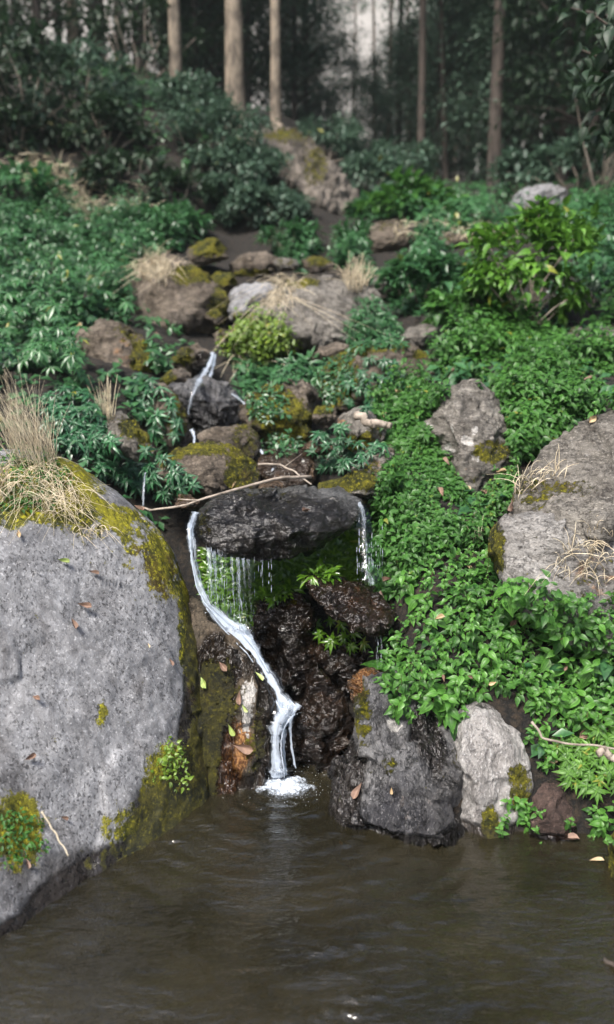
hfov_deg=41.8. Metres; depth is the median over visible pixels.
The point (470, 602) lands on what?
leafy plant
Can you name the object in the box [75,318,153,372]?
boulder
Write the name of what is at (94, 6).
forest tree
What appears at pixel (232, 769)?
boulder
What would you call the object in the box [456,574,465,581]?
leafy plant
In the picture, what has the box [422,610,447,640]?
leafy plant
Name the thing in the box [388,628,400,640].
leafy plant
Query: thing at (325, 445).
whorled plant
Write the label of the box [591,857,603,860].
dead leaf
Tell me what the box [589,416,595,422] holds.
dead leaf
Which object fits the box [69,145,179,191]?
bush
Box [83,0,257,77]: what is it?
forest tree
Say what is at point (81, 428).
whorled plant
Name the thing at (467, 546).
creeping plant
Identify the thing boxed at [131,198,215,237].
bush
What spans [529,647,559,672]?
leafy plant
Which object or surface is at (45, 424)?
whorled plant
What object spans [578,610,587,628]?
leafy plant
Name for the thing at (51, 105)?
bush
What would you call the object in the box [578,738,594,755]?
whorled plant
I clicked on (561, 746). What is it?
whorled plant
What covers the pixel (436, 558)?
leafy plant
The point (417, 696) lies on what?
leafy plant
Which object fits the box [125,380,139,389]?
whorled plant
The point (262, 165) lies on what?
bush
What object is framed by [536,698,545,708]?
leafy plant
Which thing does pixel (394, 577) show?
creeping plant
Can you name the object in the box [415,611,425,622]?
leafy plant
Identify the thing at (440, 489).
dead leaf
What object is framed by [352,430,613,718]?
undergrowth
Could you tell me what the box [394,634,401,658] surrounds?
leafy plant
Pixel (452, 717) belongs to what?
leafy plant
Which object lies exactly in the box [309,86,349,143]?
forest tree
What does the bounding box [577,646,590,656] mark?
leafy plant
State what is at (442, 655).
leafy plant
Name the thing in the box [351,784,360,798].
dead leaf
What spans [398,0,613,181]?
forest tree
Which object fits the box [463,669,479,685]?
leafy plant
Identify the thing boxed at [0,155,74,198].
bush
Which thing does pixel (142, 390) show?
whorled plant
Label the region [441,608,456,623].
leafy plant
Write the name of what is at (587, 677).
leafy plant
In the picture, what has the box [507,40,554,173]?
forest tree
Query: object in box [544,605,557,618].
leafy plant
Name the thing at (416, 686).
leafy plant
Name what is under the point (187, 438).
boulder
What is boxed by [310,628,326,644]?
hanging plant
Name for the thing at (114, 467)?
whorled plant
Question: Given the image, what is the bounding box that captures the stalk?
[41,811,68,855]
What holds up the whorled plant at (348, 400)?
on the boulder at (415, 353)
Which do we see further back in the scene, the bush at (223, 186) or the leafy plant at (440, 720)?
the bush at (223, 186)
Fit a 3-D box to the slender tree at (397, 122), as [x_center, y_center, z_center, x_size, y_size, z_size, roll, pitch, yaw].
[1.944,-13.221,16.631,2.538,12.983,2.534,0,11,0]
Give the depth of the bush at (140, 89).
10.71 m
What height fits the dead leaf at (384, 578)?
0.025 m
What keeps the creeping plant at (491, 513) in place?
on the hillside
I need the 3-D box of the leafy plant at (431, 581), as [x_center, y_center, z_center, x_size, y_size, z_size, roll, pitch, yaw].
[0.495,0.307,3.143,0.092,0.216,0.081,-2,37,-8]
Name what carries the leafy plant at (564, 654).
on the hillside
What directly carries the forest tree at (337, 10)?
on the hillside
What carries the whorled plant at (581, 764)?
on the hillside
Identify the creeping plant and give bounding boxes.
[358,523,368,534]
[358,560,367,581]
[363,523,371,533]
[378,469,391,491]
[392,576,401,587]
[424,491,436,509]
[425,479,433,490]
[429,500,437,518]
[464,540,473,553]
[468,508,479,521]
[473,496,482,513]
[485,493,495,510]
[488,501,496,521]
[492,464,499,479]
[497,501,508,515]
[510,456,520,471]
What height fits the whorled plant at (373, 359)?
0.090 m
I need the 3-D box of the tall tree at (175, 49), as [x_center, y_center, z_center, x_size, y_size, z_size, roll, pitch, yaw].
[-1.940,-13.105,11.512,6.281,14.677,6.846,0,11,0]
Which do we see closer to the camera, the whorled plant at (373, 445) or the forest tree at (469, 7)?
the whorled plant at (373, 445)
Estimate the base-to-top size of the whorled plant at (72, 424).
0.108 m
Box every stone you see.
[160,368,191,385]
[175,494,200,510]
[186,237,228,265]
[205,308,223,324]
[211,271,238,295]
[213,328,234,344]
[229,251,277,276]
[258,480,282,488]
[273,257,298,272]
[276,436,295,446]
[280,362,314,379]
[301,256,333,273]
[302,440,332,454]
[310,342,348,365]
[312,404,337,427]
[346,667,379,703]
[363,445,395,456]
[372,276,395,294]
[400,323,449,349]
[438,231,472,250]
[527,782,576,841]
[567,326,592,339]
[599,326,613,338]
[605,832,613,876]
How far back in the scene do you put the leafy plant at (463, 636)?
3.00 m
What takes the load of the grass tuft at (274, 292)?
on the hillside
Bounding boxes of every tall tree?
[65,0,81,63]
[167,0,181,85]
[225,0,245,126]
[270,0,281,122]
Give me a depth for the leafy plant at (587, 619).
2.77 m
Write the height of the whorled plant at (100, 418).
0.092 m
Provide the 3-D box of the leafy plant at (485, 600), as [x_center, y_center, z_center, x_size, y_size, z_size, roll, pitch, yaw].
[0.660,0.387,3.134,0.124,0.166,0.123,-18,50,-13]
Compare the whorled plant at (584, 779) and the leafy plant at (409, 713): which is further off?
the leafy plant at (409, 713)
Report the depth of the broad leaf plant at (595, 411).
3.39 m
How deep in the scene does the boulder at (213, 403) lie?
4.89 m
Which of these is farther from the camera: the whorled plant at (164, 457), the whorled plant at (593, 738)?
the whorled plant at (164, 457)
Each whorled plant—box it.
[32,396,47,408]
[37,406,58,419]
[38,420,56,435]
[42,390,53,403]
[43,400,55,407]
[45,415,57,432]
[47,428,61,438]
[50,402,67,413]
[50,405,69,417]
[50,436,70,451]
[51,413,72,433]
[52,385,74,399]
[52,394,64,405]
[54,423,73,435]
[59,432,77,446]
[60,438,74,455]
[63,392,79,404]
[63,404,75,418]
[64,406,88,419]
[65,436,86,455]
[67,418,85,434]
[70,421,87,437]
[71,429,90,444]
[74,387,89,402]
[76,391,96,403]
[76,416,92,425]
[77,444,95,457]
[79,455,94,467]
[81,402,99,416]
[83,407,93,419]
[83,432,93,445]
[85,423,102,434]
[86,441,99,453]
[88,403,102,413]
[88,412,100,423]
[88,422,105,435]
[89,429,105,450]
[89,450,105,463]
[89,462,115,482]
[90,443,108,457]
[92,397,106,405]
[94,413,106,422]
[97,458,115,469]
[99,449,111,459]
[100,421,106,429]
[101,430,118,445]
[103,436,124,454]
[105,463,119,478]
[109,472,122,485]
[114,451,128,462]
[116,465,136,484]
[117,476,137,491]
[121,465,141,480]
[122,459,134,467]
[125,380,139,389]
[126,403,145,412]
[127,392,140,404]
[127,479,142,492]
[128,480,148,498]
[133,371,148,385]
[133,473,147,481]
[135,384,151,394]
[135,410,148,424]
[136,445,156,462]
[136,462,152,474]
[137,398,147,410]
[139,465,151,477]
[139,479,149,494]
[140,388,157,406]
[144,376,160,394]
[144,477,156,492]
[145,418,156,428]
[145,477,163,490]
[146,462,159,472]
[147,423,164,441]
[148,409,170,430]
[149,468,165,484]
[152,385,172,397]
[153,455,159,464]
[155,486,173,501]
[156,453,174,469]
[158,396,179,411]
[158,491,174,504]
[159,440,167,451]
[163,468,176,486]
[163,480,176,495]
[165,406,179,418]
[167,417,183,433]
[167,429,184,445]
[167,460,183,468]
[168,465,185,485]
[172,479,190,495]
[180,472,195,484]
[187,476,203,493]
[305,443,318,456]
[308,430,325,447]
[316,463,324,474]
[318,458,328,465]
[320,432,329,440]
[320,440,332,455]
[323,426,333,433]
[323,461,336,474]
[326,449,340,459]
[328,438,340,446]
[328,457,338,468]
[329,423,340,438]
[332,421,351,437]
[333,445,348,455]
[333,464,349,476]
[334,457,355,470]
[336,434,345,447]
[339,379,357,395]
[340,457,359,471]
[342,371,354,378]
[342,397,352,407]
[342,451,355,458]
[345,436,354,447]
[346,398,354,409]
[352,386,364,397]
[352,440,366,452]
[353,369,367,380]
[353,450,366,462]
[353,455,369,468]
[358,376,374,387]
[358,403,373,414]
[360,356,372,368]
[361,385,373,401]
[362,449,375,460]
[366,439,381,454]
[368,355,378,365]
[369,372,378,379]
[372,443,391,456]
[373,374,389,386]
[377,356,392,371]
[383,371,394,381]
[384,358,400,371]
[544,742,564,759]
[551,737,570,756]
[552,765,580,785]
[556,755,571,769]
[557,775,575,791]
[559,746,575,760]
[564,731,582,748]
[564,757,578,772]
[568,735,586,752]
[568,777,583,793]
[572,780,594,797]
[573,748,584,759]
[573,765,588,779]
[575,758,589,772]
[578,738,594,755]
[579,767,596,783]
[580,724,593,739]
[581,774,595,783]
[582,751,594,766]
[584,784,610,804]
[586,718,609,743]
[586,757,605,773]
[588,730,600,743]
[591,775,609,789]
[592,752,608,767]
[594,731,613,747]
[594,762,613,786]
[595,768,606,784]
[607,778,613,796]
[608,727,613,746]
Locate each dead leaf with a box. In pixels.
[25,753,35,759]
[58,558,69,562]
[71,619,77,628]
[78,602,91,607]
[135,505,144,510]
[201,677,205,687]
[219,662,226,670]
[228,724,234,735]
[233,745,252,754]
[236,692,240,704]
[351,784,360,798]
[382,576,390,580]
[435,613,444,618]
[438,487,442,495]
[496,468,505,472]
[508,500,512,510]
[510,620,516,625]
[564,833,579,839]
[579,729,587,738]
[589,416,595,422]
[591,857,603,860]
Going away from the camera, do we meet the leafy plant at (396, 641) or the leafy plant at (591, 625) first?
the leafy plant at (591, 625)
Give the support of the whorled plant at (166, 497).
on the boulder at (215, 468)
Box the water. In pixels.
[0,720,613,1023]
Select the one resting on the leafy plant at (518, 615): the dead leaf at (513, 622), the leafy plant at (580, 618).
the dead leaf at (513, 622)
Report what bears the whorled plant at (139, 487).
on the hillside
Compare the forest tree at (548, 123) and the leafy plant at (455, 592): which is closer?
the leafy plant at (455, 592)
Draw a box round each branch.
[142,475,311,511]
[258,454,311,484]
[354,411,392,428]
[531,721,613,749]
[595,745,613,761]
[604,957,613,966]
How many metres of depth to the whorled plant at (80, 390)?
4.51 m
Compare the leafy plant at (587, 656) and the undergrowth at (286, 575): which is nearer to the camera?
the leafy plant at (587, 656)
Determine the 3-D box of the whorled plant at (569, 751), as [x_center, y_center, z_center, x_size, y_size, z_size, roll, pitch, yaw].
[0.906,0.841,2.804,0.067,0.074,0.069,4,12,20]
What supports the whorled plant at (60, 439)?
on the hillside
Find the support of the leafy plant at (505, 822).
on the boulder at (493, 761)
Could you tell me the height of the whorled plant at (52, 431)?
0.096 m
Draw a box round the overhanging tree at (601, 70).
[547,0,613,163]
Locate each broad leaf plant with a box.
[379,410,392,434]
[447,498,453,512]
[475,375,483,389]
[562,413,577,431]
[585,401,598,418]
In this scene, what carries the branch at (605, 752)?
on the hillside
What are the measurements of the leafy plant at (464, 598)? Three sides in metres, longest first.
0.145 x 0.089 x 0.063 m
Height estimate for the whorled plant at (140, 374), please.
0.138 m
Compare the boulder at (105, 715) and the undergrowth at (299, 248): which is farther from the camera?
the undergrowth at (299, 248)
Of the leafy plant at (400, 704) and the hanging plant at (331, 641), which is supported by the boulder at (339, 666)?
the hanging plant at (331, 641)
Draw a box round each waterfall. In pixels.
[188,352,244,413]
[188,512,322,804]
[189,429,194,442]
[357,502,382,667]
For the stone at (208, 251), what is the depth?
7.55 m
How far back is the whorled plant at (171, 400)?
4.49 m
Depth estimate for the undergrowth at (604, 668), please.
5.27 m
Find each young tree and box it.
[341,0,376,110]
[372,0,374,138]
[387,0,392,143]
[406,0,408,169]
[465,112,469,179]
[478,1,490,179]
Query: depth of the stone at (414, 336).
5.72 m
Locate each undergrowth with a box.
[0,40,613,758]
[0,177,197,391]
[0,806,50,870]
[195,512,367,629]
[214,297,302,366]
[229,346,328,400]
[242,349,360,458]
[270,219,481,316]
[340,294,410,355]
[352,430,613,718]
[363,174,613,296]
[364,322,613,463]
[381,410,471,507]
[423,282,613,370]
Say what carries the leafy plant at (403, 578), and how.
on the hillside
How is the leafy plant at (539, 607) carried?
on the hillside
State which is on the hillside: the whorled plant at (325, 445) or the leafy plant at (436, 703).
the leafy plant at (436, 703)
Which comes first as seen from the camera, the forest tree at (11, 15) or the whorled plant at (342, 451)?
the whorled plant at (342, 451)
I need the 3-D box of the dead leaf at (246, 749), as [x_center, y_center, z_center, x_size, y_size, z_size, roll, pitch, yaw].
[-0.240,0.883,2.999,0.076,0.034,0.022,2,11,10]
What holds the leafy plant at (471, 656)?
on the hillside
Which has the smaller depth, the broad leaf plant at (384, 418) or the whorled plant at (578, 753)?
the whorled plant at (578, 753)
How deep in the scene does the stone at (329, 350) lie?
5.55 m
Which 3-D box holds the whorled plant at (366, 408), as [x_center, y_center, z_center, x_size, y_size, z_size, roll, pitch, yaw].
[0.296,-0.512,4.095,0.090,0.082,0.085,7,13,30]
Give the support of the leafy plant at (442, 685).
in the undergrowth at (374, 539)
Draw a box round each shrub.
[254,214,327,252]
[331,212,374,248]
[352,164,472,219]
[368,247,474,305]
[420,268,544,327]
[452,193,606,328]
[553,275,613,312]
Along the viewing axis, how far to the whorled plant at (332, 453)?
4.32 m
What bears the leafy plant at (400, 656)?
on the hillside
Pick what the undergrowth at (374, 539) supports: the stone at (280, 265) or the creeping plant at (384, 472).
the creeping plant at (384, 472)
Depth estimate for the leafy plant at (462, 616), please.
3.05 m
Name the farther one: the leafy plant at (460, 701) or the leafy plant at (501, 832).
the leafy plant at (460, 701)
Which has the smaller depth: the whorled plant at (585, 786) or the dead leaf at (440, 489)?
the whorled plant at (585, 786)
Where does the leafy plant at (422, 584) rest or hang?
on the hillside
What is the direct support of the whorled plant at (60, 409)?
on the hillside
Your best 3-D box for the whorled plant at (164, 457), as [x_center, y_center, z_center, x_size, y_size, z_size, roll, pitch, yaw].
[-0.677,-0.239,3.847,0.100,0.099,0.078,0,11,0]
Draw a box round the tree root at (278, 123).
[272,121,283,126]
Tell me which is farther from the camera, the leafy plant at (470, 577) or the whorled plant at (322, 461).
the whorled plant at (322, 461)
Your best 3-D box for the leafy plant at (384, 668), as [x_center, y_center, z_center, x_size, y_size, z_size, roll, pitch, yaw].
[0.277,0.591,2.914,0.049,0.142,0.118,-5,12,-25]
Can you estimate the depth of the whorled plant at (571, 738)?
2.79 m
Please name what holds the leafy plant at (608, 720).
on the hillside
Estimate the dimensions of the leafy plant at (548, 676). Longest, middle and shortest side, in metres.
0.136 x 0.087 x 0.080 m
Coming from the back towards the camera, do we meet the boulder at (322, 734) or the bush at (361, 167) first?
the bush at (361, 167)
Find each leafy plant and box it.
[361,650,396,671]
[369,660,394,686]
[378,681,391,692]
[384,694,408,721]
[385,647,396,665]
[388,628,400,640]
[388,633,407,647]
[388,700,399,724]
[389,673,408,694]
[390,669,409,695]
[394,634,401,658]
[395,570,418,599]
[395,616,407,631]
[396,647,410,662]
[403,663,416,681]
[403,706,409,715]
[404,615,414,627]
[405,593,426,613]
[405,691,411,704]
[405,707,413,716]
[406,714,416,724]
[407,658,416,668]
[408,605,425,623]
[408,645,415,653]
[409,652,419,661]
[409,682,419,696]
[411,662,427,694]
[411,689,422,699]
[412,566,421,579]
[412,658,429,679]
[413,687,444,719]
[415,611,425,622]
[417,649,424,656]
[419,581,427,591]
[422,568,434,589]
[422,592,433,612]
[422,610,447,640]
[422,622,436,634]
[422,652,439,667]
[422,670,442,689]
[423,559,431,574]
[424,568,438,609]
[425,699,432,715]
[430,553,444,567]
[430,684,446,699]
[431,636,451,651]
[432,663,454,676]
[435,544,451,558]
[435,595,451,620]
[435,710,447,728]
[436,578,450,596]
[437,651,446,668]
[438,563,453,589]
[438,694,460,740]
[440,666,452,680]
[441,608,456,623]
[441,623,458,635]
[441,653,454,665]
[445,564,456,574]
[445,669,468,699]
[446,679,471,700]
[448,581,468,605]
[449,581,464,606]
[450,548,461,564]
[451,621,462,647]
[455,652,471,674]
[455,706,469,733]
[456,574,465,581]
[456,694,464,707]
[457,544,472,568]
[457,606,466,623]
[459,632,471,647]
[460,592,471,611]
[461,623,478,650]
[461,685,473,703]
[462,600,476,612]
[463,613,474,627]
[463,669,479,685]
[464,556,487,581]
[465,551,478,565]
[465,571,479,585]
[465,596,489,619]
[465,649,476,659]
[466,614,481,655]
[467,668,481,685]
[467,687,478,702]
[469,621,489,642]
[470,669,496,694]
[474,613,491,625]
[475,594,490,611]
[476,551,490,571]
[477,549,493,580]
[477,643,488,667]
[478,648,505,682]
[484,574,491,590]
[486,595,501,613]
[488,573,499,582]
[488,663,507,693]
[489,626,506,652]
[489,642,507,659]
[490,664,506,690]
[492,610,516,627]
[493,583,513,617]
[493,599,509,619]
[494,825,509,837]
[498,812,510,829]
[499,798,515,812]
[502,633,523,656]
[502,634,523,661]
[502,681,512,696]
[506,666,518,677]
[508,576,523,591]
[511,586,530,612]
[511,630,521,643]
[514,610,530,626]
[514,796,527,826]
[515,686,524,701]
[517,668,526,691]
[517,807,531,821]
[518,658,527,671]
[519,578,536,612]
[519,816,529,832]
[520,622,531,636]
[521,639,529,653]
[522,731,538,744]
[523,688,544,712]
[524,801,537,814]
[525,662,538,674]
[525,674,547,686]
[525,721,536,736]
[526,677,538,686]
[527,639,539,647]
[528,621,549,635]
[528,696,540,717]
[528,809,545,819]
[529,598,550,621]
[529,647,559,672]
[530,681,554,706]
[531,590,543,618]
[531,826,539,833]
[535,630,570,656]
[535,710,544,720]
[535,721,550,740]
[535,741,550,760]
[536,620,563,643]
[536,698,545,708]
[536,761,545,769]
[537,642,559,658]
[539,669,554,684]
[539,731,546,742]
[540,706,546,715]
[540,747,559,768]
[541,695,570,713]
[541,761,552,773]
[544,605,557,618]
[546,686,560,700]
[547,691,567,726]
[548,699,570,718]
[549,623,577,655]
[551,655,574,679]
[552,682,567,694]
[553,595,572,613]
[555,721,566,729]
[556,715,566,727]
[558,597,571,622]
[558,649,569,656]
[561,627,574,636]
[563,674,583,694]
[564,688,593,710]
[564,710,579,726]
[565,817,575,832]
[566,710,577,729]
[567,708,590,738]
[568,598,581,615]
[569,658,607,688]
[570,666,579,678]
[572,703,597,736]
[573,646,606,662]
[576,663,598,683]
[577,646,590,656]
[578,597,591,613]
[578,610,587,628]
[578,616,588,642]
[581,616,605,634]
[581,807,596,815]
[582,612,599,630]
[585,592,596,601]
[586,812,613,837]
[587,707,609,722]
[588,677,597,694]
[590,819,608,837]
[591,609,603,617]
[591,629,606,645]
[591,712,606,731]
[593,805,605,822]
[595,696,613,707]
[596,616,608,629]
[598,591,613,602]
[600,636,612,649]
[600,653,612,659]
[602,710,613,725]
[603,686,613,697]
[603,833,613,845]
[605,800,613,811]
[606,615,613,629]
[606,706,613,715]
[609,819,613,830]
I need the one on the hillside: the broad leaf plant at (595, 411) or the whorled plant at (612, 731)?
the whorled plant at (612, 731)
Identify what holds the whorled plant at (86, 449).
on the hillside
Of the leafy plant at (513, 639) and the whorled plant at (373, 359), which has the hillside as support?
the leafy plant at (513, 639)
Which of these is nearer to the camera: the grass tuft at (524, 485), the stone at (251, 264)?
the grass tuft at (524, 485)
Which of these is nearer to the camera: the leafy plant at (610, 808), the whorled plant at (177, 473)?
the leafy plant at (610, 808)
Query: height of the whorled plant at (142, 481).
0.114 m
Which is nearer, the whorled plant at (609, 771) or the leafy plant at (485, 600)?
the whorled plant at (609, 771)
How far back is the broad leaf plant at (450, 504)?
3.53 m
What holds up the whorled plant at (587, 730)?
on the hillside
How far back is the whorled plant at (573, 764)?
2.76 m
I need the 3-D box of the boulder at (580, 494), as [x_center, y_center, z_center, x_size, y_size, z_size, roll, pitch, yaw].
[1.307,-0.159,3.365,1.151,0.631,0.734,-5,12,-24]
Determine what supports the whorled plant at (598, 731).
on the hillside
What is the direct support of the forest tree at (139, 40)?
on the hillside
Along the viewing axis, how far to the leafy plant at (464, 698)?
2.87 m
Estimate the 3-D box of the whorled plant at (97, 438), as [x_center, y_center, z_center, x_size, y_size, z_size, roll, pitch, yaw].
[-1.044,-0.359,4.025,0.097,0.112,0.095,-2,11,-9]
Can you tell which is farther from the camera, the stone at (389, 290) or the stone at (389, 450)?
the stone at (389, 290)
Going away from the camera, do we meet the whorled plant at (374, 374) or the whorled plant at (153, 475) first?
the whorled plant at (153, 475)
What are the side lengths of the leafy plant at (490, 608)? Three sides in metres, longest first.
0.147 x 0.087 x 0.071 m
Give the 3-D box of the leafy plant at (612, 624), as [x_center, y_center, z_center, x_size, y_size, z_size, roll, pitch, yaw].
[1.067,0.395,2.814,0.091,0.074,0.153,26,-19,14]
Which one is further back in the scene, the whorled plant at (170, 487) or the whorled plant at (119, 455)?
the whorled plant at (119, 455)
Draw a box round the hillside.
[0,12,613,834]
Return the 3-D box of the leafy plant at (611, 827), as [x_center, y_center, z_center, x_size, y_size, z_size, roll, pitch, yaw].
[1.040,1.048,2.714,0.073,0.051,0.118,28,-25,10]
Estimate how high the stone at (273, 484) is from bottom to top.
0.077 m
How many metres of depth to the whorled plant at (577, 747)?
2.79 m
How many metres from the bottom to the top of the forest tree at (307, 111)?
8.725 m
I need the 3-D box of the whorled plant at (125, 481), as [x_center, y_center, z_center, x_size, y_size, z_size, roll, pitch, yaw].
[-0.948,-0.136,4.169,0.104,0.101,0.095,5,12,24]
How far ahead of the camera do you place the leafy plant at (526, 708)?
2.86 m
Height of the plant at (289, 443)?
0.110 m
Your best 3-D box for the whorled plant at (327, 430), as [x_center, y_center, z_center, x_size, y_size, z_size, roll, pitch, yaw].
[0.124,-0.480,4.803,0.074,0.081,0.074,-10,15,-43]
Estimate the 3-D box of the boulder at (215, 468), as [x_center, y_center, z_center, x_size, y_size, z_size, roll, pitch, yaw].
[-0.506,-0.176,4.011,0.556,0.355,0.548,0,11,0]
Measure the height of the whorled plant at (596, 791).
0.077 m
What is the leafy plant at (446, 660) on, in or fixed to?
on the hillside
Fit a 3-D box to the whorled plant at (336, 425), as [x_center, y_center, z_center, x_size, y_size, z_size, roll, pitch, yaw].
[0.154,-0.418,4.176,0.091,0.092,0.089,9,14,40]
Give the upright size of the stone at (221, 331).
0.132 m
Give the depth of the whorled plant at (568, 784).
2.75 m
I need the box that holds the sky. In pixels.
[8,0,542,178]
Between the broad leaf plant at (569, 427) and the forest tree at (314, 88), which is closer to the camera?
the broad leaf plant at (569, 427)
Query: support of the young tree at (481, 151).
on the hillside
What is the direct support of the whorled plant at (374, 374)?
on the boulder at (415, 353)
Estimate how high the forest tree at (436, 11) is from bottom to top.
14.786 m
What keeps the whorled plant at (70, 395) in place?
on the hillside
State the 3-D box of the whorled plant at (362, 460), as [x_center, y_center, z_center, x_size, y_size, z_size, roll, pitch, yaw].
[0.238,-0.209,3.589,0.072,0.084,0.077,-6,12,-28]
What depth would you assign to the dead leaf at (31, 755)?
2.48 m
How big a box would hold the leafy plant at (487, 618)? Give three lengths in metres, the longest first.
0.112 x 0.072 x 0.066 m
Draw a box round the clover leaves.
[150,736,193,793]
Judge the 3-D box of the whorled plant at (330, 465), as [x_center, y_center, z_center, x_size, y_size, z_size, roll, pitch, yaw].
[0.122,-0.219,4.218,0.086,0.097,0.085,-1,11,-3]
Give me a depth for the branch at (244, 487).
3.44 m
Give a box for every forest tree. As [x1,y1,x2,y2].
[0,0,8,48]
[0,0,159,61]
[8,0,130,46]
[10,0,20,24]
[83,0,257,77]
[87,0,106,58]
[108,0,297,104]
[109,0,325,94]
[113,0,124,61]
[124,2,264,71]
[131,0,353,108]
[132,0,147,69]
[148,2,287,107]
[150,0,354,124]
[151,1,326,105]
[250,0,376,120]
[251,0,382,137]
[253,1,339,120]
[255,0,360,117]
[283,42,348,138]
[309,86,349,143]
[325,49,380,150]
[347,47,405,168]
[354,77,403,167]
[357,0,507,179]
[358,16,446,154]
[360,8,460,172]
[364,0,451,139]
[384,0,483,178]
[391,46,461,162]
[393,1,502,178]
[397,0,507,179]
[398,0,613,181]
[403,0,560,178]
[404,0,552,180]
[407,0,610,183]
[411,0,508,103]
[414,23,488,179]
[436,0,559,181]
[442,0,613,155]
[443,0,613,182]
[446,1,593,177]
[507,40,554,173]
[509,3,584,163]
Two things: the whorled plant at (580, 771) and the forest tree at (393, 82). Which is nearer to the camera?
the whorled plant at (580, 771)
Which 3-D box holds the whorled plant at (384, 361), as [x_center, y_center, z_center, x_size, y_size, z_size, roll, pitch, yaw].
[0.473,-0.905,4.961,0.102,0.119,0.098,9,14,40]
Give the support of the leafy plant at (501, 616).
on the hillside
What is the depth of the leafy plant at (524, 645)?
2.95 m
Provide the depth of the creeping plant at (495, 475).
3.81 m
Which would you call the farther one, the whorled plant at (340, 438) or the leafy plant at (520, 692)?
the whorled plant at (340, 438)
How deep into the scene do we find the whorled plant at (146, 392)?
4.56 m
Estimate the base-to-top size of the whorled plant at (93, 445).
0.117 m
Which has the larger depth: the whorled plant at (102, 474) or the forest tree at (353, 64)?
the forest tree at (353, 64)
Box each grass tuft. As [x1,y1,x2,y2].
[0,140,147,200]
[0,361,70,481]
[0,438,74,513]
[0,447,34,502]
[0,457,126,556]
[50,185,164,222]
[73,523,123,547]
[88,374,119,423]
[101,241,195,294]
[202,263,381,359]
[216,353,283,379]
[325,252,375,292]
[390,208,517,245]
[469,519,482,550]
[487,444,578,499]
[525,515,613,595]
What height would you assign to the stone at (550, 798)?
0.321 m
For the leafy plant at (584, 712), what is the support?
on the hillside
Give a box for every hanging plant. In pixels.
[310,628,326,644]
[319,632,341,654]
[322,616,335,629]
[334,631,350,647]
[335,620,348,632]
[346,642,359,654]
[347,632,361,641]
[357,636,370,650]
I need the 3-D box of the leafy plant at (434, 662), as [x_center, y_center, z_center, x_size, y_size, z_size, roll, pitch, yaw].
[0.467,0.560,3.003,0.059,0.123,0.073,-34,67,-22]
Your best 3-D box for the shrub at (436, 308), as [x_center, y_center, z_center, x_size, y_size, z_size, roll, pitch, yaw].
[1.216,-1.516,5.864,0.847,0.502,0.880,0,11,0]
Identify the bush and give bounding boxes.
[0,4,103,131]
[0,98,70,159]
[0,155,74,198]
[6,28,143,130]
[47,80,163,154]
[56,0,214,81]
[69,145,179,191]
[81,68,175,111]
[127,161,220,208]
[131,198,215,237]
[139,65,238,133]
[153,91,291,170]
[190,128,294,195]
[206,172,275,214]
[212,178,316,227]
[296,111,369,162]
[339,146,405,193]
[342,188,386,218]
[353,136,443,190]
[485,143,560,197]
[512,123,613,198]
[558,72,613,202]
[560,195,613,220]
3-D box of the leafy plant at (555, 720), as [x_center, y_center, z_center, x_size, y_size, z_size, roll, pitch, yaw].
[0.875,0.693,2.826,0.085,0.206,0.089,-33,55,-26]
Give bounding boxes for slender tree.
[395,0,403,148]
[416,0,426,164]
[439,0,448,180]
[486,0,505,187]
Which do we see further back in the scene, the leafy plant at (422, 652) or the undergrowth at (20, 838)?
the leafy plant at (422, 652)
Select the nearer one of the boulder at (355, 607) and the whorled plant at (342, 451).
the boulder at (355, 607)
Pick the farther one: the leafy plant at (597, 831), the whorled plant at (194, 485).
the whorled plant at (194, 485)
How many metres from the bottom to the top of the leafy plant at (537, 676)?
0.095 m
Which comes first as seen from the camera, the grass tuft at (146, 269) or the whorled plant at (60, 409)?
the whorled plant at (60, 409)
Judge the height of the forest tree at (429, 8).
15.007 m
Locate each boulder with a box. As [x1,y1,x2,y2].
[0,449,208,936]
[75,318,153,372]
[101,411,156,462]
[127,252,229,334]
[152,383,192,453]
[153,440,261,510]
[169,375,239,431]
[170,342,212,375]
[188,595,277,795]
[192,485,364,561]
[197,424,261,463]
[221,275,397,361]
[227,282,278,322]
[238,379,316,449]
[243,125,359,215]
[252,590,322,704]
[257,447,316,487]
[279,666,354,771]
[304,572,396,638]
[314,632,370,701]
[315,338,435,412]
[318,452,394,503]
[326,670,467,846]
[335,406,386,453]
[364,219,414,252]
[423,379,513,491]
[454,701,533,838]
[488,511,613,654]
[508,183,570,209]
[508,403,613,552]
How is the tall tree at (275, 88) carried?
on the hillside
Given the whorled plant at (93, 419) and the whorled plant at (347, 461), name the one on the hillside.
the whorled plant at (93, 419)
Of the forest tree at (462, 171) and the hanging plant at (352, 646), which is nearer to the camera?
the hanging plant at (352, 646)
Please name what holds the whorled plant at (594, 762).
on the hillside
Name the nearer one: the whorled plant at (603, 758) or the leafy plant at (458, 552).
the whorled plant at (603, 758)
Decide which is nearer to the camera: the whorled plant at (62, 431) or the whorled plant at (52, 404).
the whorled plant at (62, 431)
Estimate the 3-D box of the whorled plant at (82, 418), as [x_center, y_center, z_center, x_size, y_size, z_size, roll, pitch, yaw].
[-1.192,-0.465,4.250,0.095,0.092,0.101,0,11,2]
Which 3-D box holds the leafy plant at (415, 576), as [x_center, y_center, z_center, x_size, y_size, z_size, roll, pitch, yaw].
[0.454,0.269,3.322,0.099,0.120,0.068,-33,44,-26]
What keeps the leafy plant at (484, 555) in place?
on the hillside
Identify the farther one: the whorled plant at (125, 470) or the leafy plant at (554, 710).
the whorled plant at (125, 470)
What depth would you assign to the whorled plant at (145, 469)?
3.94 m

